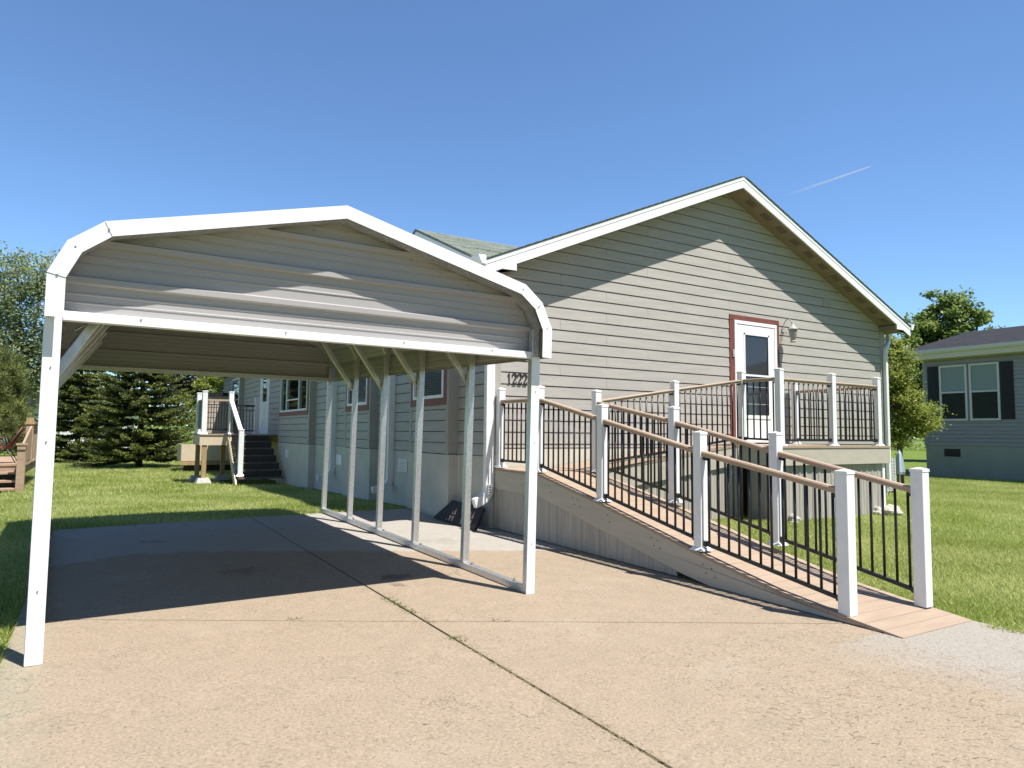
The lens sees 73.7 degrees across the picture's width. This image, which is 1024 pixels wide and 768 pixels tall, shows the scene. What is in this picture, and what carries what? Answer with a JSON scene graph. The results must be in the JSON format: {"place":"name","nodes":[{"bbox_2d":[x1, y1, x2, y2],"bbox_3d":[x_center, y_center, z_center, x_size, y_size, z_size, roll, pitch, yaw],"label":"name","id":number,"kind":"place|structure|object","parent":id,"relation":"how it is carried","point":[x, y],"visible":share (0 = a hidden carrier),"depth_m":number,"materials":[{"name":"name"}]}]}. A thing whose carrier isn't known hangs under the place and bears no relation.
{"place":"outdoors","nodes":[
{"label":"outdoors","id":0,"kind":"place"},
{"bbox_2d":[0,460,304,498],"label":"grass","id":1,"kind":"structure","parent":0,"point":[153,472],"depth_m":19.36,"materials":[{"name":"green plant"}]},
{"bbox_2d":[18,517,422,621],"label":"driveway","id":2,"kind":"structure","parent":0,"point":[163,559],"depth_m":6.08,"materials":[{"name":"concrete"}]},
{"bbox_2d":[0,620,666,767],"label":"driveway","id":3,"kind":"structure","parent":0,"point":[482,719],"depth_m":3.47,"materials":[{"name":"concrete"}]},
{"bbox_2d":[23,205,551,666],"bbox_3d":[-2.799,0.297,7.331,3.865,3.121,5.971,3,-5,-31],"label":"carport","id":4,"kind":"object","parent":3,"relation":"on","point":[330,295],"visible":1,"depth_m":5.20,"materials":[{"name":"metal"}]},
{"bbox_2d":[257,521,662,764],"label":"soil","id":5,"kind":"structure","parent":0,"point":[422,620],"depth_m":5.40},
{"bbox_2d":[451,636,676,767],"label":"dry grass","id":6,"kind":"structure","parent":5,"relation":"on","point":[605,729],"depth_m":3.52,"materials":[{"name":"plant"}]},
{"bbox_2d":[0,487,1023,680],"bbox_3d":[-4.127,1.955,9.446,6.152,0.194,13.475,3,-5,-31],"label":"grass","id":7,"kind":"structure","parent":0,"point":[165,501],"depth_m":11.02,"materials":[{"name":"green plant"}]},
{"bbox_2d":[0,437,1023,663],"bbox_3d":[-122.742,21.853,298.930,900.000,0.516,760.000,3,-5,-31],"label":"lawn","id":8,"kind":"structure","parent":0,"point":[913,458],"depth_m":10.63,"materials":[{"name":"plant"}]},
{"bbox_2d":[0,339,36,455],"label":"pine tree","id":9,"kind":"object","parent":8,"relation":"on","point":[14,413],"visible":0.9,"depth_m":21.14,"materials":[{"name":"green plant"}]},
{"bbox_2d":[0,418,37,492],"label":"wooden deck","id":10,"kind":"structure","parent":8,"relation":"on","point":[12,474],"depth_m":16.19,"materials":[{"name":"brown wood"}]},
{"bbox_2d":[0,427,24,462],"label":"patio chair","id":11,"kind":"object","parent":10,"relation":"on","point":[13,441],"visible":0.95,"depth_m":16.71,"materials":[{"name":"brown wood"}]},
{"bbox_2d":[0,240,113,453],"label":"cottonwood tree","id":12,"kind":"object","parent":8,"relation":"on","point":[31,348],"visible":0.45,"depth_m":35.50,"materials":[{"name":"green plant"}]},
{"bbox_2d":[10,327,121,462],"bbox_3d":[-20.604,-0.321,32.560,4.436,8.310,4.774,-3,-5,39],"label":"spruce tree","id":13,"kind":"object","parent":8,"relation":"on","point":[64,443],"visible":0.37,"depth_m":31.88,"materials":[{"name":"green plant"}]},
{"bbox_2d":[2,389,137,449],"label":"house","id":14,"kind":"structure","parent":8,"relation":"on","point":[36,417],"depth_m":50.11,"materials":[{"name":"grey"}]},
{"bbox_2d":[56,372,151,441],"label":"cottonwood tree","id":15,"kind":"object","parent":8,"relation":"on","point":[92,414],"visible":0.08,"depth_m":42.98,"materials":[{"name":"green plant"}]},
{"bbox_2d":[56,371,195,467],"bbox_3d":[-15.519,-0.934,28.595,5.448,8.800,5.262,3,-5,-31],"label":"spruce tree","id":16,"kind":"object","parent":8,"relation":"on","point":[128,401],"visible":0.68,"depth_m":27.60,"materials":[{"name":"green plant"}]},
{"bbox_2d":[146,374,223,429],"bbox_3d":[-16.033,-0.136,37.242,8.292,7.932,5.863,1,-4,-8],"label":"shade tree","id":17,"kind":"object","parent":8,"relation":"on","point":[186,381],"visible":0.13,"depth_m":35.99,"materials":[{"name":"green plant"}]},
{"bbox_2d":[182,375,223,422],"bbox_3d":[-15.573,1.487,34.880,2.577,4.919,2.369,0,-4,8],"label":"tree","id":18,"kind":"object","parent":8,"relation":"on","point":[207,382],"visible":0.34,"depth_m":34.67,"materials":[{"name":"green plant"}]},
{"bbox_2d":[177,392,237,471],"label":"outbuilding","id":19,"kind":"structure","parent":8,"relation":"on","point":[186,455],"depth_m":25.43,"materials":[{"name":"painted wood"},{"name":"tan wood boards"},{"name":"dark metal railing"}]},
{"bbox_2d":[189,391,283,484],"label":"deck with stairs","id":20,"kind":"structure","parent":8,"relation":"on","point":[255,457],"depth_m":19.07,"materials":[{"name":"wood"}]},
{"bbox_2d":[144,396,925,449],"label":"distant trees","id":21,"kind":"object","parent":8,"relation":"on","point":[916,446],"visible":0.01,"depth_m":70.55,"materials":[{"name":"green plant"}]},
{"bbox_2d":[216,176,913,527],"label":"house","id":22,"kind":"structure","parent":8,"relation":"on","point":[725,281],"depth_m":11.66,"materials":[{"name":"paint"}]},
{"bbox_2d":[231,377,239,408],"bbox_3d":[-10.603,0.536,26.213,0.062,1.500,1.700,3,-5,-31],"label":"window","id":23,"kind":"structure","parent":22,"relation":"in","point":[235,382],"depth_m":26.09,"materials":[{"name":"glass"}]},
{"bbox_2d":[260,378,268,433],"bbox_3d":[-8.043,0.574,22.229,0.039,2.100,1.150,3,-5,-31],"label":"side door","id":24,"kind":"structure","parent":22,"relation":"in","point":[265,382],"depth_m":22.22,"materials":[{"name":"white paint"}]},
{"bbox_2d":[279,379,308,415],"bbox_3d":[-5.825,0.183,18.387,0.142,1.330,3.150,3,-5,-31],"label":"window","id":25,"kind":"structure","parent":22,"relation":"in","point":[294,394],"depth_m":18.37,"materials":[{"name":"glass"}]},
{"bbox_2d":[345,378,369,411],"bbox_3d":[-3.105,-0.120,13.819,0.062,1.330,1.440,3,-5,-31],"label":"window","id":26,"kind":"structure","parent":22,"relation":"in","point":[364,384],"depth_m":13.61,"materials":[{"name":"glass"}]},
{"bbox_2d":[410,369,446,406],"bbox_3d":[-1.278,-0.315,10.881,0.142,1.330,1.370,3,-5,-31],"label":"window","id":27,"kind":"structure","parent":22,"relation":"in","point":[435,388],"depth_m":10.67,"materials":[{"name":"glass"}]},
{"bbox_2d":[737,324,774,442],"bbox_3d":[4.368,0.004,12.210,0.986,2.075,0.040,3,-5,-31],"label":"door","id":28,"kind":"structure","parent":22,"relation":"in","point":[755,345],"depth_m":12.23,"materials":[{"name":"white paint"}]},
{"bbox_2d":[494,368,971,638],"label":"wheelchair ramp","id":29,"kind":"structure","parent":8,"relation":"on","point":[659,508],"depth_m":7.18,"materials":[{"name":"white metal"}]},
{"bbox_2d":[788,514,800,522],"bbox_3d":[4.052,1.949,9.821,0.199,0.175,0.151,3,-5,-31],"label":"rock","id":30,"kind":"object","parent":8,"relation":"on","point":[790,519],"visible":0.43,"depth_m":9.78,"materials":[{"name":"stone"}]},
{"bbox_2d":[872,506,881,515],"bbox_3d":[5.838,2.037,10.923,0.166,0.167,0.177,3,-5,-31],"label":"rock","id":31,"kind":"object","parent":8,"relation":"on","point":[877,510],"visible":0.51,"depth_m":10.87,"materials":[{"name":"stone"}]},
{"bbox_2d":[887,458,895,492],"bbox_3d":[7.866,1.947,14.999,0.740,0.830,0.740,3,-5,-31],"label":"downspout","id":32,"kind":"object","parent":8,"relation":"on","point":[893,465],"visible":0.11,"depth_m":14.84,"materials":[{"name":"white metal"}]},
{"bbox_2d":[884,504,903,515],"bbox_3d":[6.106,2.035,10.981,0.321,0.211,0.352,-1,-4,18],"label":"rock","id":33,"kind":"object","parent":8,"relation":"on","point":[888,509],"visible":0.53,"depth_m":10.87,"materials":[{"name":"stone"}]},
{"bbox_2d":[894,450,904,482],"bbox_3d":[9.015,1.974,15.903,0.238,0.870,0.275,3,-5,-31],"label":"patio umbrella","id":34,"kind":"object","parent":8,"relation":"on","point":[900,467],"visible":0.85,"depth_m":15.84,"materials":[{"name":"white fabric"}]},
{"bbox_2d":[884,333,953,483],"bbox_3d":[9.481,0.578,16.585,1.998,3.767,1.678,2,-4,-19],"label":"young tree","id":35,"kind":"object","parent":8,"relation":"on","point":[903,418],"visible":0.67,"depth_m":16.22,"materials":[{"name":"green plant"}]},
{"bbox_2d":[891,285,1004,406],"bbox_3d":[22.700,-0.591,35.508,8.139,9.143,5.643,0,-4,2],"label":"maple tree","id":36,"kind":"object","parent":8,"relation":"on","point":[958,313],"visible":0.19,"depth_m":35.02,"materials":[{"name":"green plant"}]},
{"bbox_2d":[903,326,1023,480],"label":"house","id":37,"kind":"structure","parent":8,"relation":"on","point":[974,382],"depth_m":20.58,"materials":[{"name":"grey"}]},
{"bbox_2d":[938,364,968,420],"bbox_3d":[13.632,0.275,21.120,0.055,1.720,0.800,3,-5,-31],"label":"window","id":38,"kind":"structure","parent":37,"relation":"in","point":[956,402],"depth_m":21.10,"materials":[{"name":"grey"}]},
{"bbox_2d":[968,362,1001,420],"bbox_3d":[14.082,0.225,20.377,0.055,1.720,0.820,3,-5,-31],"label":"window","id":39,"kind":"structure","parent":37,"relation":"in","point":[985,404],"depth_m":20.37,"materials":[{"name":"grey"}]},
{"bbox_2d":[0,0,1023,437],"label":"sky","id":40,"kind":"structure","parent":0,"point":[518,123],"materials":[{"name":"blue"}]},
{"bbox_2d":[22,523,1023,767],"bbox_3d":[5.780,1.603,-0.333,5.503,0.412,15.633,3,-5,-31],"label":"driveway","id":41,"kind":"structure","parent":0,"point":[645,703],"depth_m":3.82,"materials":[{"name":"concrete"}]},
{"bbox_2d":[442,634,466,641],"bbox_3d":[-0.384,1.684,4.541,0.218,0.036,0.146,0,-4,3],"label":"weed","id":42,"kind":"object","parent":41,"relation":"on","point":[454,637],"visible":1,"depth_m":4.57,"materials":[{"name":"green plant"}]},
{"bbox_2d":[252,508,849,623],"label":"driveway","id":43,"kind":"structure","parent":0,"point":[571,581],"depth_m":6.25,"materials":[{"name":"concrete"}]},
{"bbox_2d":[381,596,417,613],"bbox_3d":[-0.877,1.719,5.337,0.169,0.041,0.620,3,-5,-35],"label":"weed","id":44,"kind":"object","parent":43,"relation":"on","point":[398,604],"visible":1,"depth_m":5.34,"materials":[{"name":"green plant"}]},
{"bbox_2d":[434,500,485,530],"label":"curb ramp","id":45,"kind":"structure","parent":43,"relation":"on","point":[451,512],"depth_m":9.54,"materials":[{"name":"black rubber"}]},
{"bbox_2d":[711,474,1023,630],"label":"grass","id":46,"kind":"structure","parent":0,"point":[975,551],"depth_m":7.98,"materials":[{"name":"green plant"}]}
]}

